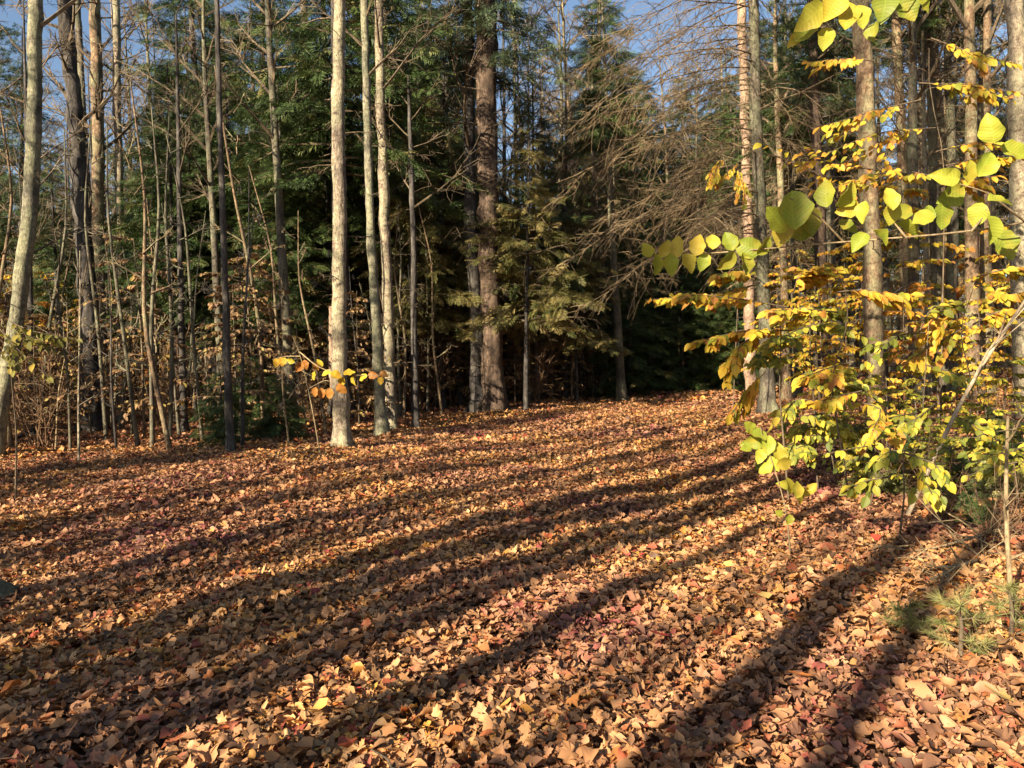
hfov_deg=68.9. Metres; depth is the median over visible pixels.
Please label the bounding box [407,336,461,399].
bush
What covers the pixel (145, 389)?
bush
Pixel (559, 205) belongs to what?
hemlock tree
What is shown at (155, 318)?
sapling
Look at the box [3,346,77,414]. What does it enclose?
bush
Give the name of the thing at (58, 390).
sapling
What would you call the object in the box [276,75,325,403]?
hemlock tree
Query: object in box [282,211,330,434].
sapling
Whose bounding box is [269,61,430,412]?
golden hemlock
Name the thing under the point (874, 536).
fallen leaf
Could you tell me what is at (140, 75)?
hardwood tree
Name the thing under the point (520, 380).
beech sapling
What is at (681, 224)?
hemlock tree
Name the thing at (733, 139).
spruce tree
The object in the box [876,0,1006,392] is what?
hardwood tree
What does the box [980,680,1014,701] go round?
fallen leaf
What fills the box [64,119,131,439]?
sapling
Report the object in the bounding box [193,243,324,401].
beech sapling
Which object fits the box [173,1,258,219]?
hemlock tree
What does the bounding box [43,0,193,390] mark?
hardwood tree
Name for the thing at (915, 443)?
beech sapling
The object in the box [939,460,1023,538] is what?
bush
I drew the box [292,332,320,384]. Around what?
beech sapling
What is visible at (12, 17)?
sky
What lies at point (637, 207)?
hemlock tree
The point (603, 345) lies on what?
golden hemlock
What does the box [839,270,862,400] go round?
sapling
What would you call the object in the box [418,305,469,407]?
beech sapling
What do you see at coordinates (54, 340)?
beech sapling
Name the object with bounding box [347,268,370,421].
sapling
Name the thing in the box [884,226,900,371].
sapling
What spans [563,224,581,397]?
sapling
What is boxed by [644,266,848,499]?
beech sapling
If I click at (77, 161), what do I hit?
hardwood tree
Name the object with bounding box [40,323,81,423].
sapling
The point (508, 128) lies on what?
hardwood tree
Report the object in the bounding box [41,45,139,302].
hardwood tree
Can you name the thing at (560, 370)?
bush
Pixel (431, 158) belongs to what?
hemlock tree
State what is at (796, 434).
beech sapling
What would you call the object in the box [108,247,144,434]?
sapling
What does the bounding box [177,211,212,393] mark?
sapling
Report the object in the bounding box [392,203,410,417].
sapling
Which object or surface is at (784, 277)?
beech sapling
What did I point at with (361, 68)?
hemlock tree
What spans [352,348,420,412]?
bush
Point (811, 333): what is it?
hardwood tree
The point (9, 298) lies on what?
beech sapling
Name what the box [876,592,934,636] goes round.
pine seedling
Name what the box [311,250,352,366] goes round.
sapling
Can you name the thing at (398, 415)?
sapling
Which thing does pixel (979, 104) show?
hardwood tree
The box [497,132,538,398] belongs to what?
hardwood tree
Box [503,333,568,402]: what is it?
bush
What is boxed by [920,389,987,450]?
beech sapling
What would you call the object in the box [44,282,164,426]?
beech sapling
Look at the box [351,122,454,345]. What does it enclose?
golden hemlock
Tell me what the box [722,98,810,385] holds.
spruce tree
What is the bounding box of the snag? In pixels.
[328,306,332,429]
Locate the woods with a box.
[2,87,1010,362]
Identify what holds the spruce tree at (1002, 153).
on the ground
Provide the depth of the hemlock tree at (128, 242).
26.45 m
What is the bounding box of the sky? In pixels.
[0,0,1008,335]
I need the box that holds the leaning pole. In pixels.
[905,300,1023,514]
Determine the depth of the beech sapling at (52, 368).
20.69 m
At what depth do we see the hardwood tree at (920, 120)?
23.22 m
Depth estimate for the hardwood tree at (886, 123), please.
42.75 m
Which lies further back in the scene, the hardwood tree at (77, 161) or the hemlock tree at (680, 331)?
the hemlock tree at (680, 331)
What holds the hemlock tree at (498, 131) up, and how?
on the ground
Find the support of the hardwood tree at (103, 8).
on the ground
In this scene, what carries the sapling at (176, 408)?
on the ground
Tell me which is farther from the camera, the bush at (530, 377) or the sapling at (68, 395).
the bush at (530, 377)
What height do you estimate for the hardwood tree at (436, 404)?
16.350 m
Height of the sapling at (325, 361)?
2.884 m
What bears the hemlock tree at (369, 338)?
on the ground
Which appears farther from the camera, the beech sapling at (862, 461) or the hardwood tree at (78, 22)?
the hardwood tree at (78, 22)
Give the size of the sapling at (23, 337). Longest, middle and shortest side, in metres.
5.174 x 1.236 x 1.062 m
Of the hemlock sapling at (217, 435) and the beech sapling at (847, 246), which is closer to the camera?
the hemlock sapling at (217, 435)
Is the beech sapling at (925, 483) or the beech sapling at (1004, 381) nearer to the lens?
the beech sapling at (925, 483)
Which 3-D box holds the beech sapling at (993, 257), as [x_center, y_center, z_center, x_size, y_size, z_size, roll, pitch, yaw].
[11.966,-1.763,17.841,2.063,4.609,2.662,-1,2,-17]
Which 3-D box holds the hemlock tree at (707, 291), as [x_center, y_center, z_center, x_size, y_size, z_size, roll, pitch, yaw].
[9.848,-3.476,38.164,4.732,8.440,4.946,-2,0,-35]
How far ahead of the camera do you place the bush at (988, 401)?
10.00 m
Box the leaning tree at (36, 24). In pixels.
[0,0,147,459]
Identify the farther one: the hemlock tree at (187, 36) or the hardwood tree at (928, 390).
the hemlock tree at (187, 36)
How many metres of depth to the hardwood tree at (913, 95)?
19.47 m
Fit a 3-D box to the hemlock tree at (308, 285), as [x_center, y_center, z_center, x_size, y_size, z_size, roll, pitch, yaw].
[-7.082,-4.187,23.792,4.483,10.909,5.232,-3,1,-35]
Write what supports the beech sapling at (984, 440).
on the ground
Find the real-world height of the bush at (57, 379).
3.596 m
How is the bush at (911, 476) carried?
on the ground
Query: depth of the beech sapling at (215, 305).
17.52 m
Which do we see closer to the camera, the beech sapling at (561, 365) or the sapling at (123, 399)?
the sapling at (123, 399)
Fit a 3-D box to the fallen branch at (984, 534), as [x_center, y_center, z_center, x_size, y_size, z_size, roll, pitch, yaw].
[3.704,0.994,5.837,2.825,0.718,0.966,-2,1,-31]
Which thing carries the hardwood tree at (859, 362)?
on the ground
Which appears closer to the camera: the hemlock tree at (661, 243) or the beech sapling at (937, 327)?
the beech sapling at (937, 327)
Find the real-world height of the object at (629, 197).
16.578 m
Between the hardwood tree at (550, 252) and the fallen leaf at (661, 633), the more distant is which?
the hardwood tree at (550, 252)
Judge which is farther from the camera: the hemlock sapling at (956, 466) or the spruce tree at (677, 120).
the spruce tree at (677, 120)
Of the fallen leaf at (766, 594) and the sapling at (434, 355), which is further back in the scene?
the sapling at (434, 355)
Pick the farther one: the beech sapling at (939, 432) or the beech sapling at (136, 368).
the beech sapling at (136, 368)
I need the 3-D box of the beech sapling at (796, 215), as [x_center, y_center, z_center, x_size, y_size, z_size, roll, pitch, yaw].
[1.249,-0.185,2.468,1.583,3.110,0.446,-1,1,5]
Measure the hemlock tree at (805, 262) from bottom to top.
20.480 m
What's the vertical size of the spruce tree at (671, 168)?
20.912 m
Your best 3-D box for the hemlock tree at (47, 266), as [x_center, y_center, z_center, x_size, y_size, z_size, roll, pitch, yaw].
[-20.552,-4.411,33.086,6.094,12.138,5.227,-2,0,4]
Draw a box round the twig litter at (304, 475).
[0,395,981,767]
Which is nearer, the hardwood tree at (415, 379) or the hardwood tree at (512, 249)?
the hardwood tree at (415, 379)
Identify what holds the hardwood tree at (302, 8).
on the ground
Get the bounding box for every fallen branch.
[13,395,75,439]
[857,466,1023,561]
[869,563,990,615]
[877,495,1019,596]
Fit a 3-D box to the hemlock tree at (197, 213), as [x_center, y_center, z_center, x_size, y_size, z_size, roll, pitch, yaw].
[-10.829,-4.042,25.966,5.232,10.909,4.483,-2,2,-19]
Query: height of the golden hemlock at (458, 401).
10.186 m
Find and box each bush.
[0,311,99,448]
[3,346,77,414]
[6,355,74,444]
[11,371,44,434]
[17,329,77,424]
[34,328,114,414]
[83,319,209,426]
[125,352,206,422]
[136,366,166,408]
[270,321,371,414]
[294,358,328,421]
[312,340,401,413]
[323,345,409,411]
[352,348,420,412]
[365,336,454,407]
[369,307,470,410]
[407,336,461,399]
[430,336,470,404]
[502,327,541,398]
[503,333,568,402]
[509,350,547,395]
[521,337,600,398]
[791,369,884,452]
[859,415,937,495]
[896,436,975,522]
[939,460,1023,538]
[969,365,1023,432]
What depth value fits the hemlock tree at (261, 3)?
32.56 m
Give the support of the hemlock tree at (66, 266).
on the ground
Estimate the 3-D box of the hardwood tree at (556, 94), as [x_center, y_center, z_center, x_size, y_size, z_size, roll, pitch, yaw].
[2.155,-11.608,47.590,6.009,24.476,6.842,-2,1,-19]
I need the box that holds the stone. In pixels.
[0,579,19,607]
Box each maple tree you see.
[288,0,440,435]
[346,0,473,429]
[828,0,922,439]
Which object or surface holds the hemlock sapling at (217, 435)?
on the ground
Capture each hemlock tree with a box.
[0,23,76,304]
[1,149,92,414]
[33,184,115,399]
[53,149,191,408]
[66,105,233,417]
[95,63,242,421]
[103,0,276,409]
[110,7,201,399]
[124,107,275,418]
[129,2,234,400]
[135,61,301,406]
[167,0,492,420]
[167,60,309,415]
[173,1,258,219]
[184,0,358,403]
[186,61,363,416]
[186,131,313,400]
[204,0,280,155]
[214,83,360,340]
[217,0,422,414]
[240,0,355,383]
[247,67,382,411]
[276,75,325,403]
[296,0,477,410]
[300,1,454,250]
[349,127,407,352]
[357,0,478,404]
[363,0,477,352]
[363,1,513,392]
[364,119,501,407]
[440,0,522,388]
[448,148,522,400]
[459,68,607,400]
[461,117,539,332]
[498,135,509,249]
[515,184,613,396]
[522,0,675,381]
[538,39,658,381]
[579,218,682,399]
[605,236,693,393]
[611,119,677,316]
[618,164,663,368]
[623,164,693,377]
[626,70,695,373]
[627,182,703,367]
[640,230,724,392]
[661,161,714,379]
[671,45,741,272]
[672,233,744,389]
[674,185,757,384]
[684,229,781,390]
[735,94,814,288]
[736,216,790,378]
[754,18,922,369]
[789,180,845,290]
[841,223,898,282]
[878,1,1008,262]
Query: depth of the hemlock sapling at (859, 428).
11.15 m
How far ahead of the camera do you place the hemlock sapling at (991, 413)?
9.61 m
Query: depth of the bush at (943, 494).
7.44 m
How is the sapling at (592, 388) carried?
on the ground
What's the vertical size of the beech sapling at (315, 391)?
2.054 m
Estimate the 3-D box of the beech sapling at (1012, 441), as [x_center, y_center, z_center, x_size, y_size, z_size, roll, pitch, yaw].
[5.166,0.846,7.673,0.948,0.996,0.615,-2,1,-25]
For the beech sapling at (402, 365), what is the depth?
25.84 m
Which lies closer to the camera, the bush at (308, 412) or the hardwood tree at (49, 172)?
the bush at (308, 412)
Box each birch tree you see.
[298,0,381,449]
[710,0,783,396]
[985,0,1023,418]
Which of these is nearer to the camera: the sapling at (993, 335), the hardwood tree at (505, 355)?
the sapling at (993, 335)
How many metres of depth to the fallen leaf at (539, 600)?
4.53 m
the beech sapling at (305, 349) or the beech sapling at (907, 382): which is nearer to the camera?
the beech sapling at (907, 382)
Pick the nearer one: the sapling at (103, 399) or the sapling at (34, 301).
the sapling at (103, 399)
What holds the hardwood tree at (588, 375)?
on the ground
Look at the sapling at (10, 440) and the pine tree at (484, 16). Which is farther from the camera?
the pine tree at (484, 16)
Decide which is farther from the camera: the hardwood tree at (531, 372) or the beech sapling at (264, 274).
the hardwood tree at (531, 372)
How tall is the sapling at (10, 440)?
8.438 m
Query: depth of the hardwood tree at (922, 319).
29.56 m
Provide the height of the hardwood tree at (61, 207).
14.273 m
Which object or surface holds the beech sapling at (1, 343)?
on the ground
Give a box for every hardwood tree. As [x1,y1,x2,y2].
[0,0,106,435]
[0,4,49,210]
[0,63,48,119]
[0,102,48,271]
[2,0,160,431]
[10,135,66,279]
[37,82,114,405]
[37,189,67,289]
[41,0,169,364]
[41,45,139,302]
[42,0,185,423]
[43,0,112,237]
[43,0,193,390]
[44,129,107,309]
[74,0,262,432]
[79,0,191,186]
[81,0,164,422]
[84,0,158,218]
[104,0,170,384]
[106,121,140,408]
[108,149,139,392]
[125,0,243,419]
[173,0,313,427]
[199,0,261,452]
[235,0,345,408]
[353,43,501,429]
[400,0,499,411]
[432,17,499,401]
[456,0,563,400]
[474,0,581,399]
[475,0,569,392]
[475,0,588,398]
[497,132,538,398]
[508,0,591,395]
[508,22,583,387]
[513,19,559,378]
[514,146,592,388]
[519,0,626,397]
[525,0,621,398]
[530,169,582,388]
[548,0,641,395]
[554,0,655,393]
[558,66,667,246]
[608,14,659,373]
[630,25,700,377]
[657,24,736,382]
[678,15,744,373]
[711,0,809,400]
[728,0,838,325]
[807,266,812,355]
[814,2,953,394]
[825,94,888,371]
[835,0,920,377]
[846,0,1007,398]
[869,0,974,404]
[870,0,963,376]
[872,0,1005,377]
[874,5,1005,209]
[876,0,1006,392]
[880,63,925,230]
[882,5,982,188]
[906,18,999,372]
[917,8,978,272]
[942,10,1007,373]
[943,0,1007,373]
[943,0,1007,392]
[947,0,985,401]
[975,0,1007,117]
[977,0,1006,33]
[991,39,1009,192]
[994,180,1011,364]
[996,179,1010,365]
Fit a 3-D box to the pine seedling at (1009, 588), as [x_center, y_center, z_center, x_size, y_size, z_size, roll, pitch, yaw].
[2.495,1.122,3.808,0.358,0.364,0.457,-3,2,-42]
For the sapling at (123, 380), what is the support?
on the ground
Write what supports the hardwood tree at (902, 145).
on the ground
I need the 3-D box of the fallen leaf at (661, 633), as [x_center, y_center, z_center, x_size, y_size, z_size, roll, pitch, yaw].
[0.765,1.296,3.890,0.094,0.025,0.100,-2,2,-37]
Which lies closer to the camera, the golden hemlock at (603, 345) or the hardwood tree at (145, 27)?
the golden hemlock at (603, 345)
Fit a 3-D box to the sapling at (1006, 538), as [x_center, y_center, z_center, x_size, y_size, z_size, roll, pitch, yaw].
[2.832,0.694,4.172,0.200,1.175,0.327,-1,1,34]
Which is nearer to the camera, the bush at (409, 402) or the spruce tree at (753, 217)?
the bush at (409, 402)
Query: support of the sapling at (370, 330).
on the ground
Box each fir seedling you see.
[837,466,916,494]
[921,456,1023,505]
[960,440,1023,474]
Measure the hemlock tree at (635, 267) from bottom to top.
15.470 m
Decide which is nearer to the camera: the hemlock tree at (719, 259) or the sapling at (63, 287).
the sapling at (63, 287)
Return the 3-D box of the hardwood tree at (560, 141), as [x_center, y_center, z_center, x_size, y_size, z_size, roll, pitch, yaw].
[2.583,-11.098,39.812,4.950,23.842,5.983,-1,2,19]
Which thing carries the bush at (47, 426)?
on the ground
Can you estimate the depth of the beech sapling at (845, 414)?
11.48 m
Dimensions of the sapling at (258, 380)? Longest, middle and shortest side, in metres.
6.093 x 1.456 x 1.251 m
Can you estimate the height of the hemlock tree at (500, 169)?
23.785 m
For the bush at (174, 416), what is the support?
on the ground
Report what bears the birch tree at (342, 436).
on the ground
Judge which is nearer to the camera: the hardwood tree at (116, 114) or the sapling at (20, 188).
the sapling at (20, 188)
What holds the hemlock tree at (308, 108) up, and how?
on the ground
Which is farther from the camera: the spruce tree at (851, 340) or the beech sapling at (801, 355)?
the spruce tree at (851, 340)
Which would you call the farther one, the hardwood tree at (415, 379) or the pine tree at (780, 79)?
the pine tree at (780, 79)
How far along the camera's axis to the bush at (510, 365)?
36.09 m
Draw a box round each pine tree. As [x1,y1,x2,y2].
[0,0,62,201]
[0,24,56,300]
[389,0,603,414]
[400,0,498,412]
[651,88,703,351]
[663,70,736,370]
[731,8,806,215]
[737,0,893,399]
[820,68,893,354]
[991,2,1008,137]
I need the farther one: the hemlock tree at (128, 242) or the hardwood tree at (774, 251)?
the hardwood tree at (774, 251)
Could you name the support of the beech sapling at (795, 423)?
on the ground
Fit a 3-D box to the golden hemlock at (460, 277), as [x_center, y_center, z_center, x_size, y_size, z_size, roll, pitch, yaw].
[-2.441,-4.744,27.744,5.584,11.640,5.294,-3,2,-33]
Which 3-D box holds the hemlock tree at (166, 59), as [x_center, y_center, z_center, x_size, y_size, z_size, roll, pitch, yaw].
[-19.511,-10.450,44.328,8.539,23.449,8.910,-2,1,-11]
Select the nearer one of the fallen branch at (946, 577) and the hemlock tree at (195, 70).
the fallen branch at (946, 577)
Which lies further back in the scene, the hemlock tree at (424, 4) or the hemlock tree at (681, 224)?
the hemlock tree at (681, 224)
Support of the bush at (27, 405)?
on the ground
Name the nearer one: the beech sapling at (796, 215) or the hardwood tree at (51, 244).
the beech sapling at (796, 215)
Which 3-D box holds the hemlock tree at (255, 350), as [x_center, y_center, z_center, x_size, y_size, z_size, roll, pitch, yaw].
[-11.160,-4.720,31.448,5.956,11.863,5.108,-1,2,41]
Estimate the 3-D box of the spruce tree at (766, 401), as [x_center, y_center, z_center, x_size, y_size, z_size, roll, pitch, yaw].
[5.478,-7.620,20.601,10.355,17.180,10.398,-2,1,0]
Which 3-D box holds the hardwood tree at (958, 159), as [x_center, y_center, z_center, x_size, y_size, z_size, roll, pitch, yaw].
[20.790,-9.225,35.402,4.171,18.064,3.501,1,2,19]
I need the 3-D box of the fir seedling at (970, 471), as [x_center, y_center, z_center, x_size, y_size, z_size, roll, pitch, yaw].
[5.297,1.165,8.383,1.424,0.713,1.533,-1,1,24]
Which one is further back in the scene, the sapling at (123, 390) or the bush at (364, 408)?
the bush at (364, 408)
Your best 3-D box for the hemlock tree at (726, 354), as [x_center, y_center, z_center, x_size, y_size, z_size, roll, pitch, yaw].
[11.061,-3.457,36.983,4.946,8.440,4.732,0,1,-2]
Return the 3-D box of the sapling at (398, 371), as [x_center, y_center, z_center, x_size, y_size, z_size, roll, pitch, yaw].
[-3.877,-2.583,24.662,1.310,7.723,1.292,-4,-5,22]
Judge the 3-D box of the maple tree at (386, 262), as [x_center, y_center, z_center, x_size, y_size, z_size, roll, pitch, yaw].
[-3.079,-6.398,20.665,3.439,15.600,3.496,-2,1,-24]
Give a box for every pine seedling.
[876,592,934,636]
[918,585,1013,662]
[957,575,1023,639]
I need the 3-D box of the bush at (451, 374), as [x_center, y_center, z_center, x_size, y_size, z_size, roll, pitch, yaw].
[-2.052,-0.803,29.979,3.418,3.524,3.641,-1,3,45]
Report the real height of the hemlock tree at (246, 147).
12.236 m
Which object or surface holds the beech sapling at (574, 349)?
on the ground
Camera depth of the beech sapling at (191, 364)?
38.67 m
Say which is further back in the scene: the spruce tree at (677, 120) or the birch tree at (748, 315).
the spruce tree at (677, 120)
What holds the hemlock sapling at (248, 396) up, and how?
on the ground
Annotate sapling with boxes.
[0,104,32,447]
[0,258,54,391]
[0,267,47,410]
[0,279,58,430]
[0,282,73,400]
[0,309,72,435]
[0,314,63,430]
[0,320,82,498]
[1,167,39,359]
[2,281,26,430]
[2,314,90,434]
[3,274,45,374]
[16,301,76,380]
[20,285,94,448]
[22,316,99,432]
[22,320,74,385]
[23,130,76,434]
[25,297,50,404]
[34,272,77,354]
[35,251,98,459]
[38,313,81,401]
[39,298,112,379]
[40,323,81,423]
[42,237,75,425]
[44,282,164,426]
[45,235,206,441]
[47,230,88,448]
[53,362,81,423]
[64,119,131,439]
[64,292,119,430]
[69,258,95,431]
[71,282,78,413]
[77,123,141,446]
[82,296,113,432]
[86,265,125,446]
[92,226,124,427]
[100,250,133,437]
[102,80,178,451]
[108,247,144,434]
[112,265,146,429]
[112,337,148,393]
[113,271,203,398]
[113,322,134,419]
[117,103,182,447]
[133,198,167,412]
[133,324,187,392]
[139,112,202,441]
[153,203,191,435]
[158,128,212,439]
[164,336,203,390]
[167,272,291,434]
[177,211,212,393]
[185,341,202,417]
[185,371,259,447]
[186,335,253,380]
[187,328,219,420]
[191,337,253,386]
[191,345,302,393]
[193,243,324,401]
[194,331,221,416]
[195,252,315,420]
[202,170,271,447]
[209,65,286,432]
[218,356,285,435]
[232,197,288,433]
[245,374,313,441]
[248,166,307,423]
[259,268,312,442]
[264,293,321,421]
[272,329,366,400]
[272,336,391,453]
[273,264,374,401]
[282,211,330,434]
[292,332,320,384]
[298,330,329,409]
[299,333,326,413]
[303,321,364,405]
[310,291,404,426]
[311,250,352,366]
[314,301,383,415]
[316,331,329,405]
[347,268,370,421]
[358,280,373,386]
[360,296,451,411]
[367,253,400,420]
[369,284,451,400]
[381,323,404,389]
[383,198,410,416]
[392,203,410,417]
[394,268,422,386]
[415,194,456,414]
[417,304,431,404]
[418,302,469,405]
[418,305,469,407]
[419,207,444,411]
[420,342,469,401]
[502,299,550,403]
[502,305,561,394]
[509,254,585,374]
[519,300,582,399]
[520,333,585,382]
[549,312,616,397]
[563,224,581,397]
[578,232,605,398]
[590,324,631,392]
[641,0,1023,275]
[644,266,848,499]
[705,158,751,405]
[740,419,816,552]
[741,267,819,401]
[744,299,883,489]
[753,37,1023,455]
[755,250,840,351]
[756,266,923,489]
[769,263,858,412]
[773,408,826,480]
[776,374,881,484]
[779,305,872,436]
[789,242,889,406]
[806,158,846,389]
[809,424,936,505]
[812,393,861,463]
[824,176,976,402]
[838,429,874,477]
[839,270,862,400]
[839,445,956,538]
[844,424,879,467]
[851,196,922,412]
[852,265,886,361]
[852,378,909,447]
[859,301,998,457]
[861,387,950,459]
[877,424,967,482]
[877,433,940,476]
[883,285,939,413]
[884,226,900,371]
[886,295,993,418]
[891,368,937,428]
[896,266,1023,449]
[913,412,975,454]
[919,433,1023,513]
[919,445,985,507]
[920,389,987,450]
[934,350,1021,419]
[939,300,1023,410]
[944,226,1013,400]
[944,360,1023,420]
[949,401,1023,455]
[950,237,1010,334]
[951,478,1002,525]
[957,273,963,356]
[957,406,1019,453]
[961,444,1023,523]
[964,419,1023,504]
[984,327,1010,348]
[996,415,1023,607]
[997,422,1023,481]
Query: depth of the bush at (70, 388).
29.11 m
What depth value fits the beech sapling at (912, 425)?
8.60 m
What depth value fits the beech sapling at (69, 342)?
34.25 m
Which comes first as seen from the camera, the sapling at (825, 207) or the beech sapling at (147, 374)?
the sapling at (825, 207)
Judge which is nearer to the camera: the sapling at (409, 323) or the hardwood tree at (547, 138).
the sapling at (409, 323)
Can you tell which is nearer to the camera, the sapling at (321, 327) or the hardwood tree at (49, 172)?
the sapling at (321, 327)
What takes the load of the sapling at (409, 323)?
on the ground
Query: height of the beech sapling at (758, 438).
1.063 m
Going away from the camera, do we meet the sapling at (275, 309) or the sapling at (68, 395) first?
the sapling at (68, 395)
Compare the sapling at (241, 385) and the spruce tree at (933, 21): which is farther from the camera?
the spruce tree at (933, 21)
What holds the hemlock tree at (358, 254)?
on the ground
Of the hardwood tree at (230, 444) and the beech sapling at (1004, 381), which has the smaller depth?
the beech sapling at (1004, 381)
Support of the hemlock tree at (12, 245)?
on the ground
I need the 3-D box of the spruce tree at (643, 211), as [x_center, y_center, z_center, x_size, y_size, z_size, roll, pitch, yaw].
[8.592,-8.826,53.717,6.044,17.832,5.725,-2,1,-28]
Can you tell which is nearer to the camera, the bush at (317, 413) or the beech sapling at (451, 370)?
the bush at (317, 413)
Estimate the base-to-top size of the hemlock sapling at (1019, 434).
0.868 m
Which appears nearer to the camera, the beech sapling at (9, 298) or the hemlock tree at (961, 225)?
the beech sapling at (9, 298)
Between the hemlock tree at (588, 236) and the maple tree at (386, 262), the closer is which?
the maple tree at (386, 262)
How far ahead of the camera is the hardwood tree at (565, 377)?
32.21 m
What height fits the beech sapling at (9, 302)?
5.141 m
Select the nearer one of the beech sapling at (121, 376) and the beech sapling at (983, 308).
the beech sapling at (983, 308)
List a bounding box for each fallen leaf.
[345,633,363,640]
[372,588,381,594]
[528,599,549,601]
[648,630,668,635]
[753,591,771,597]
[788,670,813,675]
[870,533,880,540]
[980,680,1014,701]
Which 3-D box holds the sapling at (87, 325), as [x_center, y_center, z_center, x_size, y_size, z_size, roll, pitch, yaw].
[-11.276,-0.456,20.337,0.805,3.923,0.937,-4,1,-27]
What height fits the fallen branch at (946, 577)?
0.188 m
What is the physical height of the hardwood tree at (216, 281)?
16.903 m
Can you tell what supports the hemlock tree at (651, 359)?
on the ground
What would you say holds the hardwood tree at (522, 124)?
on the ground
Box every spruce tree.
[527,0,940,413]
[548,0,679,401]
[583,82,672,383]
[621,146,660,319]
[626,78,696,375]
[648,75,734,377]
[676,73,741,376]
[681,77,771,347]
[699,20,837,308]
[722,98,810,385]
[726,175,771,348]
[729,0,855,395]
[748,0,920,391]
[764,56,858,389]
[812,94,897,370]
[816,0,1008,391]
[840,215,863,363]
[955,52,1009,365]
[957,139,996,356]
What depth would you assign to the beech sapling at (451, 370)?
33.31 m
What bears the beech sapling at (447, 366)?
on the ground
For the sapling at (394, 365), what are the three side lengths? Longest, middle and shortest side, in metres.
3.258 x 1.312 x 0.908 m
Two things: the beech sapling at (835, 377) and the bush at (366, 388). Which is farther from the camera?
the bush at (366, 388)
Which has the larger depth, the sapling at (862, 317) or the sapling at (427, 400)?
the sapling at (862, 317)
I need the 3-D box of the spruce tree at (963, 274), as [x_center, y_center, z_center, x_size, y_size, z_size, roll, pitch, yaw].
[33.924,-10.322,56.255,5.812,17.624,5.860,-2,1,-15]
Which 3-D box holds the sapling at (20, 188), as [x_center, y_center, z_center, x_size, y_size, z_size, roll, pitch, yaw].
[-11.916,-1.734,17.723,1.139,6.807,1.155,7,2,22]
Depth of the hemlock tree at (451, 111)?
37.47 m
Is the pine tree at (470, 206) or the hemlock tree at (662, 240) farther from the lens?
the hemlock tree at (662, 240)
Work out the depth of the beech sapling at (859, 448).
7.84 m
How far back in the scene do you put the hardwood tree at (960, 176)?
37.98 m
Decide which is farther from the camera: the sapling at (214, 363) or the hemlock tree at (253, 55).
the hemlock tree at (253, 55)
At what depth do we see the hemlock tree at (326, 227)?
25.53 m
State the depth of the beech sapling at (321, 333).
24.08 m
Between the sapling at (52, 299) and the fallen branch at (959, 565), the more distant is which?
the sapling at (52, 299)
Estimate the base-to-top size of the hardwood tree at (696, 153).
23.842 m
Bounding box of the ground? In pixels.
[0,342,1023,767]
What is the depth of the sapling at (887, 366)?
17.42 m
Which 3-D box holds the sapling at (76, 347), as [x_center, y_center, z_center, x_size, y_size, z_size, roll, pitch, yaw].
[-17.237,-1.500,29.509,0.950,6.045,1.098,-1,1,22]
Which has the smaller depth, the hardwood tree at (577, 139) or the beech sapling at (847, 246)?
the beech sapling at (847, 246)
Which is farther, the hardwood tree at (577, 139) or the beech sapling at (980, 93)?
the hardwood tree at (577, 139)
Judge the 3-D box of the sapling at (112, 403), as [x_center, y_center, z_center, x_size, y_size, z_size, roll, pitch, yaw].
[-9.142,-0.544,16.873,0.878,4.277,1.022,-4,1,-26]
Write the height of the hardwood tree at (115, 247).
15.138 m
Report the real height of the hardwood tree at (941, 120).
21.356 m
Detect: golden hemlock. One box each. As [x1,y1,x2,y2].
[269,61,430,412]
[314,124,489,413]
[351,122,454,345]
[379,94,513,408]
[395,149,508,405]
[451,127,610,410]
[518,205,633,401]
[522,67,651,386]
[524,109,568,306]
[540,131,665,396]
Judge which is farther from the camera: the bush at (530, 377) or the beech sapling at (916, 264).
the bush at (530, 377)
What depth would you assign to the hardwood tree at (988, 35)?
19.77 m
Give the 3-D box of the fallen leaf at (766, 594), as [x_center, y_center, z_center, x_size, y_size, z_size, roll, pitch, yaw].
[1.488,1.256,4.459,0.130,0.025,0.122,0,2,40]
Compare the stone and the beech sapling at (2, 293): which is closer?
the stone
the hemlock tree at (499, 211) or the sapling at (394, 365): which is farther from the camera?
the hemlock tree at (499, 211)
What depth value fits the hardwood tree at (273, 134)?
20.79 m
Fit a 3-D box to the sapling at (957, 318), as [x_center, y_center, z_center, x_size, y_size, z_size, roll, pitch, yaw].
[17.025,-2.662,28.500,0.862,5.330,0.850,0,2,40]
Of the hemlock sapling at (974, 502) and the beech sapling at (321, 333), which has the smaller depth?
the hemlock sapling at (974, 502)
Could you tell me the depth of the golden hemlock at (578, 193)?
36.56 m
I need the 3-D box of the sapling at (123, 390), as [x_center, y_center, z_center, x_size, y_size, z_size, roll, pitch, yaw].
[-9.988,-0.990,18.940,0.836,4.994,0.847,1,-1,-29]
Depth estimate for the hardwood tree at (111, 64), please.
29.53 m
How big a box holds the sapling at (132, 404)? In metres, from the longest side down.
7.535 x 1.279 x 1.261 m
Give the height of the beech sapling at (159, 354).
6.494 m
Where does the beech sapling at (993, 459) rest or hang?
on the ground
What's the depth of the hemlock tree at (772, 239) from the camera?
49.97 m
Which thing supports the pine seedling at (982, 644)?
on the ground
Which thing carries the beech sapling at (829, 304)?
on the ground
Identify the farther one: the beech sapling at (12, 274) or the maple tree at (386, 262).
the beech sapling at (12, 274)

